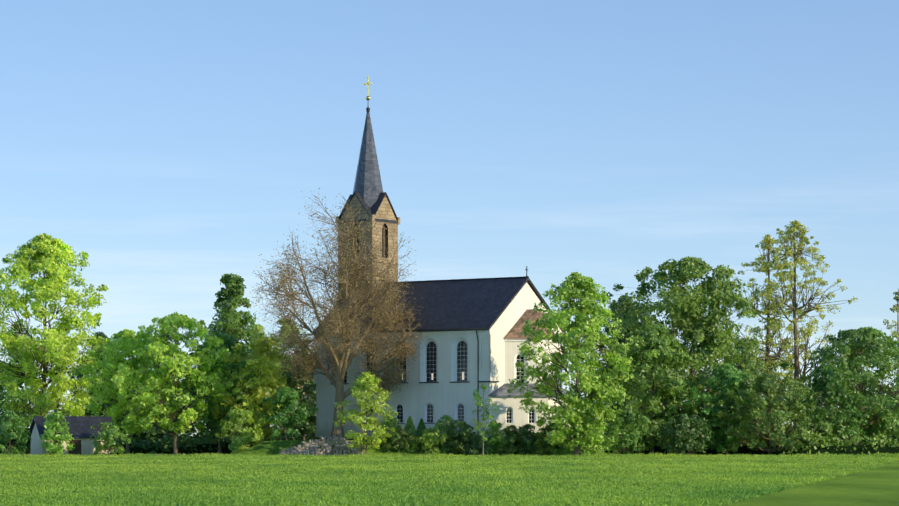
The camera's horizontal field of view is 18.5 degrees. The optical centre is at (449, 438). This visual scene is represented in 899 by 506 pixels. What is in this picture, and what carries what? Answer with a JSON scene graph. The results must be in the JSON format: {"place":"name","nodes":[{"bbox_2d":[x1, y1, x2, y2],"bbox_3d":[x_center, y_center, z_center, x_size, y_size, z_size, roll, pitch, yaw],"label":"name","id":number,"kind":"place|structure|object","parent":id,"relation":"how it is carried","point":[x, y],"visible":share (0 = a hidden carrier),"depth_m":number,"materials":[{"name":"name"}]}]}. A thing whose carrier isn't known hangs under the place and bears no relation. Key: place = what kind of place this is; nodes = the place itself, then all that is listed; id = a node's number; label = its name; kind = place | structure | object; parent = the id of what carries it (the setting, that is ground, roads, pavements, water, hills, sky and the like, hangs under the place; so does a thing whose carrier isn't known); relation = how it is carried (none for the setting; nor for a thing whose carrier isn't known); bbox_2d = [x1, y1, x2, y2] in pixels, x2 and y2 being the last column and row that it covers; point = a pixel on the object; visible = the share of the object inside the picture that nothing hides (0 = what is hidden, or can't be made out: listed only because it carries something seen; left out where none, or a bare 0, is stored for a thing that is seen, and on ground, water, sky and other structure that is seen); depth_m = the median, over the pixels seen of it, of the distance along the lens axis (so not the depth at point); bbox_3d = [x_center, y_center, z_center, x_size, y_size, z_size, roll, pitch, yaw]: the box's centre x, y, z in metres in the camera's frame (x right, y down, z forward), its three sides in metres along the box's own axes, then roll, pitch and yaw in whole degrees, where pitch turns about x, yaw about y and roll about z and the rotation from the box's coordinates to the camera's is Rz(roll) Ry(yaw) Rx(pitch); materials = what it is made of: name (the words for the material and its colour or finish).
{"place":"outdoors","nodes":[
{"label":"outdoors","id":0,"kind":"place"},
{"bbox_2d":[338,222,397,298],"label":"church tower","id":1,"kind":"structure","parent":0,"point":[393,236],"depth_m":397.38,"materials":[{"name":"beige stone"}]},
{"bbox_2d":[352,112,382,206],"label":"church spire","id":2,"kind":"structure","parent":1,"relation":"on","point":[368,187],"depth_m":398.12,"materials":[{"name":"grey tile"}]},
{"bbox_2d":[364,76,371,111],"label":"cross","id":3,"kind":"object","parent":2,"relation":"on","point":[367,98],"visible":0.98,"depth_m":399.29,"materials":[{"name":"gold metal"}]},
{"bbox_2d":[336,195,399,261],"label":"tower gables","id":4,"kind":"object","parent":1,"relation":"attached to","point":[385,206],"visible":0.35,"depth_m":397.08,"materials":[{"name":"beige stone"}]},
{"bbox_2d":[339,192,397,222],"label":"church tower roofs","id":5,"kind":"structure","parent":1,"relation":"on","point":[373,208],"depth_m":396.92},
{"bbox_2d":[352,226,385,257],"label":"louvers","id":6,"kind":"object","parent":1,"relation":"in","point":[383,240],"visible":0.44,"depth_m":397.68,"materials":[{"name":"brown wood"}]},
{"bbox_2d":[0,440,898,505],"bbox_3d":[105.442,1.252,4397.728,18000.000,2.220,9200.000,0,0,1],"label":"ground","id":7,"kind":"structure","parent":0,"point":[878,486],"depth_m":142.44,"materials":[{"name":"green plant"}]},
{"bbox_2d":[0,410,31,454],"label":"shrub","id":8,"kind":"object","parent":7,"relation":"on","point":[7,425],"visible":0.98,"depth_m":371.20,"materials":[{"name":"green plant"}]},
{"bbox_2d":[0,368,61,419],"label":"tree","id":9,"kind":"object","parent":7,"relation":"on","point":[20,386],"visible":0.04,"depth_m":520.42,"materials":[{"name":"green plant"}]},
{"bbox_2d":[0,233,109,427],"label":"tree","id":10,"kind":"object","parent":7,"relation":"on","point":[45,251],"visible":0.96,"depth_m":410.61,"materials":[{"name":"green plant"}]},
{"bbox_2d":[40,411,74,454],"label":"shrub","id":11,"kind":"object","parent":7,"relation":"on","point":[52,423],"visible":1,"depth_m":371.09,"materials":[{"name":"green plant"}]},
{"bbox_2d":[28,416,117,455],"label":"shed","id":12,"kind":"structure","parent":7,"relation":"on","point":[81,430],"depth_m":375.26,"materials":[{"name":"stone"}]},
{"bbox_2d":[48,331,123,431],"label":"tree","id":13,"kind":"object","parent":7,"relation":"on","point":[100,334],"visible":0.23,"depth_m":439.50,"materials":[{"name":"green plant"}]},
{"bbox_2d":[89,421,131,455],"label":"shrub","id":14,"kind":"object","parent":7,"relation":"on","point":[108,433],"visible":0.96,"depth_m":371.85,"materials":[{"name":"green plant"}]},
{"bbox_2d":[73,328,186,454],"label":"tree","id":15,"kind":"object","parent":7,"relation":"on","point":[123,338],"visible":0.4,"depth_m":390.29,"materials":[{"name":"green plant"}]},
{"bbox_2d":[130,335,192,435],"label":"tree","id":16,"kind":"object","parent":7,"relation":"on","point":[171,377],"visible":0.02,"depth_m":468.35,"materials":[{"name":"green plant"}]},
{"bbox_2d":[101,312,239,454],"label":"tree","id":17,"kind":"object","parent":7,"relation":"on","point":[158,347],"visible":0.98,"depth_m":383.75,"materials":[{"name":"green plant"}]},
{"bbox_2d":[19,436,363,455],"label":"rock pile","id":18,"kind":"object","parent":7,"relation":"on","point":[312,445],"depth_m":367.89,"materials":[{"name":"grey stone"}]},
{"bbox_2d":[114,428,283,454],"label":"hedge","id":19,"kind":"object","parent":7,"relation":"on","point":[207,447],"visible":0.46,"depth_m":399.39,"materials":[{"name":"green plant"}]},
{"bbox_2d":[182,332,259,453],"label":"tree","id":20,"kind":"object","parent":7,"relation":"on","point":[228,343],"visible":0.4,"depth_m":388.28,"materials":[{"name":"green plant"}]},
{"bbox_2d":[202,273,277,428],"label":"tree","id":21,"kind":"object","parent":7,"relation":"on","point":[229,321],"visible":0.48,"depth_m":423.77,"materials":[{"name":"green plant"}]},
{"bbox_2d":[215,408,267,453],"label":"shrub","id":22,"kind":"object","parent":7,"relation":"on","point":[238,439],"visible":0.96,"depth_m":377.20,"materials":[{"name":"green plant"}]},
{"bbox_2d":[206,336,293,442],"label":"tree","id":23,"kind":"object","parent":7,"relation":"on","point":[262,361],"visible":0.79,"depth_m":383.87,"materials":[{"name":"green plant"}]},
{"bbox_2d":[246,324,280,400],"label":"tree","id":24,"kind":"object","parent":7,"relation":"on","point":[259,331],"visible":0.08,"depth_m":453.89,"materials":[{"name":"green plant"}]},
{"bbox_2d":[259,387,318,439],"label":"shrub","id":25,"kind":"object","parent":7,"relation":"on","point":[283,418],"visible":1,"depth_m":378.87,"materials":[{"name":"green plant"}]},
{"bbox_2d":[266,319,313,439],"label":"tree","id":26,"kind":"object","parent":7,"relation":"on","point":[272,337],"visible":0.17,"depth_m":449.44,"materials":[{"name":"green plant"}]},
{"bbox_2d":[271,368,312,437],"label":"tree","id":27,"kind":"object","parent":7,"relation":"on","point":[305,396],"depth_m":496.57,"materials":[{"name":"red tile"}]},
{"bbox_2d":[270,358,315,439],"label":"tree","id":28,"kind":"object","parent":7,"relation":"on","point":[308,426],"visible":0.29,"depth_m":428.08,"materials":[{"name":"green plant"}]},
{"bbox_2d":[294,376,315,435],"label":"tree","id":29,"kind":"object","parent":7,"relation":"on","point":[314,400],"depth_m":465.68,"materials":[{"name":"green plant"}]},
{"bbox_2d":[251,188,429,437],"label":"bare tree","id":30,"kind":"object","parent":7,"relation":"on","point":[343,361],"visible":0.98,"depth_m":378.95,"materials":[{"name":"brown plant"}]},
{"bbox_2d":[333,371,397,452],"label":"tree","id":31,"kind":"object","parent":7,"relation":"on","point":[365,380],"visible":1,"depth_m":364.51,"materials":[{"name":"green plant"}]},
{"bbox_2d":[375,417,405,443],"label":"hedge shrub","id":32,"kind":"object","parent":7,"relation":"on","point":[390,424],"visible":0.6,"depth_m":369.27,"materials":[{"name":"green plant"}]},
{"bbox_2d":[0,485,788,505],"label":"meadow grass","id":33,"kind":"structure","parent":7,"relation":"on","point":[159,496],"depth_m":109.14,"materials":[{"name":"green plant"}]},
{"bbox_2d":[382,428,414,450],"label":"hedge shrub","id":34,"kind":"object","parent":7,"relation":"on","point":[394,437],"visible":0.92,"depth_m":368.52,"materials":[{"name":"green plant"}]},
{"bbox_2d":[405,416,415,432],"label":"topiary","id":35,"kind":"object","parent":7,"relation":"on","point":[410,426],"visible":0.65,"depth_m":371.86,"materials":[{"name":"green plant"}]},
{"bbox_2d":[416,418,426,438],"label":"topiary","id":36,"kind":"object","parent":7,"relation":"on","point":[421,427],"visible":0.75,"depth_m":372.09,"materials":[{"name":"green plant"}]},
{"bbox_2d":[0,472,844,488],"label":"meadow grass","id":37,"kind":"structure","parent":7,"relation":"on","point":[409,480],"depth_m":151.92,"materials":[{"name":"green plant"}]},
{"bbox_2d":[409,426,452,455],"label":"hedge shrub","id":38,"kind":"object","parent":7,"relation":"on","point":[428,437],"visible":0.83,"depth_m":367.85,"materials":[{"name":"green plant"}]},
{"bbox_2d":[316,282,561,428],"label":"church nave","id":39,"kind":"structure","parent":7,"relation":"on","point":[415,398],"depth_m":382.01,"materials":[{"name":"white paint"}]},
{"bbox_2d":[338,341,466,422],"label":"church glass","id":40,"kind":"object","parent":39,"relation":"in","point":[461,360],"visible":0.38,"depth_m":382.31,"materials":[{"name":"black glass"}]},
{"bbox_2d":[343,347,466,415],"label":"church glazing bars","id":41,"kind":"object","parent":40,"relation":"attached to","point":[430,377],"visible":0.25,"depth_m":382.17,"materials":[{"name":"metal"}]},
{"bbox_2d":[319,328,488,434],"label":"gutter and downspout","id":42,"kind":"object","parent":39,"relation":"attached to","point":[477,356],"visible":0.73,"depth_m":376.98,"materials":[{"name":"black metal"}]},
{"bbox_2d":[313,328,498,436],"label":"wall trim","id":43,"kind":"structure","parent":39,"relation":"attached to","point":[488,358],"depth_m":376.94,"materials":[{"name":"white paint"}]},
{"bbox_2d":[314,277,564,334],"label":"church roof","id":44,"kind":"structure","parent":39,"relation":"on","point":[461,304],"depth_m":384.52,"materials":[{"name":"grey tile"}]},
{"bbox_2d":[386,276,528,282],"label":"roof ridge","id":45,"kind":"structure","parent":44,"relation":"on","point":[463,279],"depth_m":389.42,"materials":[{"name":"stone"}]},
{"bbox_2d":[0,463,883,474],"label":"meadow grass","id":46,"kind":"structure","parent":7,"relation":"on","point":[333,468],"depth_m":210.67,"materials":[{"name":"green plant"}]},
{"bbox_2d":[435,415,458,440],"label":"hedge shrub","id":47,"kind":"object","parent":7,"relation":"on","point":[445,427],"visible":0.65,"depth_m":369.42,"materials":[{"name":"green plant"}]},
{"bbox_2d":[0,457,898,464],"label":"meadow grass","id":48,"kind":"structure","parent":7,"relation":"on","point":[449,461],"depth_m":285.62,"materials":[{"name":"green plant"}]},
{"bbox_2d":[0,452,898,458],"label":"meadow grass","id":49,"kind":"structure","parent":7,"relation":"on","point":[536,456],"depth_m":354.23,"materials":[{"name":"green plant"}]},
{"bbox_2d":[0,393,898,452],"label":"undergrowth","id":50,"kind":"object","parent":7,"relation":"on","point":[153,437],"visible":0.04,"depth_m":451.15,"materials":[{"name":"green plant"}]},
{"bbox_2d":[446,421,475,453],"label":"hedge shrub","id":51,"kind":"object","parent":7,"relation":"on","point":[464,426],"visible":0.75,"depth_m":367.94,"materials":[{"name":"green plant"}]},
{"bbox_2d":[380,431,554,454],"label":"hedge","id":52,"kind":"object","parent":7,"relation":"on","point":[448,445],"visible":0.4,"depth_m":368.69,"materials":[{"name":"green plant"}]},
{"bbox_2d":[458,435,493,454],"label":"hedge shrub","id":53,"kind":"object","parent":7,"relation":"on","point":[474,440],"visible":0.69,"depth_m":367.60,"materials":[{"name":"green plant"}]},
{"bbox_2d":[472,384,498,454],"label":"sapling","id":54,"kind":"object","parent":7,"relation":"on","point":[478,397],"visible":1,"depth_m":364.92,"materials":[{"name":"green plant"}]},
{"bbox_2d":[484,420,504,448],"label":"hedge shrub","id":55,"kind":"object","parent":7,"relation":"on","point":[496,434],"visible":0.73,"depth_m":368.48,"materials":[{"name":"green plant"}]},
{"bbox_2d":[494,425,524,453],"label":"hedge shrub","id":56,"kind":"object","parent":7,"relation":"on","point":[509,431],"visible":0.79,"depth_m":368.06,"materials":[{"name":"green plant"}]},
{"bbox_2d":[517,424,539,453],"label":"hedge shrub","id":57,"kind":"object","parent":7,"relation":"on","point":[524,431],"visible":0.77,"depth_m":368.00,"materials":[{"name":"green plant"}]},
{"bbox_2d":[490,396,572,436],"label":"wall","id":58,"kind":"structure","parent":7,"relation":"on","point":[519,417],"depth_m":376.74,"materials":[{"name":"white paint"}]},
{"bbox_2d":[505,341,554,383],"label":"church apse","id":59,"kind":"structure","parent":58,"relation":"on","point":[512,352],"depth_m":379.42,"materials":[{"name":"white paint"}]},
{"bbox_2d":[504,339,551,341],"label":"cornice","id":60,"kind":"structure","parent":59,"relation":"attached to","point":[546,340],"depth_m":379.17,"materials":[{"name":"white paint"}]},
{"bbox_2d":[503,309,553,339],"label":"roof","id":61,"kind":"structure","parent":59,"relation":"on","point":[516,329],"depth_m":380.44,"materials":[{"name":"brown tile"}]},
{"bbox_2d":[488,383,572,396],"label":"roof","id":62,"kind":"structure","parent":58,"relation":"on","point":[501,391],"depth_m":377.12,"materials":[{"name":"grey tile"}]},
{"bbox_2d":[533,432,553,454],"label":"hedge shrub","id":63,"kind":"object","parent":7,"relation":"on","point":[540,435],"visible":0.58,"depth_m":368.16,"materials":[{"name":"green plant"}]},
{"bbox_2d":[538,422,560,447],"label":"hedge shrub","id":64,"kind":"object","parent":7,"relation":"on","point":[544,430],"visible":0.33,"depth_m":368.88,"materials":[{"name":"green plant"}]},
{"bbox_2d":[507,272,659,455],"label":"tree","id":65,"kind":"object","parent":7,"relation":"on","point":[592,385],"visible":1,"depth_m":362.82,"materials":[{"name":"green plant"}]},
{"bbox_2d":[568,409,618,454],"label":"bush","id":66,"kind":"object","parent":7,"relation":"on","point":[586,444],"visible":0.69,"depth_m":363.95,"materials":[{"name":"green plant"}]},
{"bbox_2d":[579,335,619,435],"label":"tree","id":67,"kind":"object","parent":7,"relation":"on","point":[602,369],"visible":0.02,"depth_m":466.81,"materials":[{"name":"green plant"}]},
{"bbox_2d":[565,295,673,436],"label":"tree","id":68,"kind":"object","parent":7,"relation":"on","point":[620,341],"visible":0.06,"depth_m":407.06,"materials":[{"name":"green plant"}]},
{"bbox_2d":[602,410,649,454],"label":"shrub","id":69,"kind":"object","parent":7,"relation":"on","point":[626,418],"visible":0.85,"depth_m":371.46,"materials":[{"name":"green plant"}]},
{"bbox_2d":[607,324,692,453],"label":"tree","id":70,"kind":"object","parent":7,"relation":"on","point":[657,339],"visible":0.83,"depth_m":380.76,"materials":[{"name":"green plant"}]},
{"bbox_2d":[650,413,711,454],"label":"shrub","id":71,"kind":"object","parent":7,"relation":"on","point":[677,431],"visible":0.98,"depth_m":371.04,"materials":[{"name":"green plant"}]},
{"bbox_2d":[581,256,788,454],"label":"tree","id":72,"kind":"object","parent":7,"relation":"on","point":[682,306],"visible":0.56,"depth_m":390.47,"materials":[{"name":"green plant"}]},
{"bbox_2d":[682,363,766,454],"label":"tree","id":73,"kind":"object","parent":7,"relation":"on","point":[729,378],"visible":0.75,"depth_m":380.42,"materials":[{"name":"green plant"}]},
{"bbox_2d":[688,340,786,402],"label":"tree","id":74,"kind":"object","parent":7,"relation":"on","point":[740,367],"visible":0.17,"depth_m":495.52,"materials":[{"name":"green plant"}]},
{"bbox_2d":[605,422,898,454],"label":"hedge","id":75,"kind":"object","parent":7,"relation":"on","point":[745,449],"visible":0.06,"depth_m":393.15,"materials":[{"name":"green plant"}]},
{"bbox_2d":[701,234,810,416],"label":"tree","id":76,"kind":"object","parent":7,"relation":"on","point":[764,245],"visible":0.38,"depth_m":429.01,"materials":[{"name":"green plant"}]},
{"bbox_2d":[704,372,833,454],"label":"bush","id":77,"kind":"object","parent":7,"relation":"on","point":[768,386],"visible":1,"depth_m":375.14,"materials":[{"name":"green plant"}]},
{"bbox_2d":[738,220,861,426],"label":"tree","id":78,"kind":"object","parent":7,"relation":"on","point":[796,225],"visible":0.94,"depth_m":421.90,"materials":[{"name":"green plant"}]},
{"bbox_2d":[790,363,872,448],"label":"tree","id":79,"kind":"object","parent":7,"relation":"on","point":[830,377],"visible":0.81,"depth_m":380.41,"materials":[{"name":"green plant"}]},
{"bbox_2d":[777,430,898,455],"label":"undergrowth","id":80,"kind":"object","parent":7,"relation":"on","point":[856,449],"visible":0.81,"depth_m":375.10,"materials":[{"name":"green plant"}]},
{"bbox_2d":[780,327,898,445],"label":"tree","id":81,"kind":"object","parent":7,"relation":"on","point":[850,363],"visible":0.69,"depth_m":387.07,"materials":[{"name":"green plant"}]},
{"bbox_2d":[811,371,897,422],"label":"tree","id":82,"kind":"object","parent":7,"relation":"on","point":[864,396],"depth_m":511.96,"materials":[{"name":"green plant"}]},
{"bbox_2d":[878,288,898,373],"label":"tree","id":83,"kind":"object","parent":7,"relation":"on","point":[894,332],"visible":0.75,"depth_m":635.82,"materials":[{"name":"green plant"}]},
{"bbox_2d":[0,0,898,437],"label":"sky","id":84,"kind":"structure","parent":0,"point":[172,144],"materials":[{"name":"blue"}]}
]}

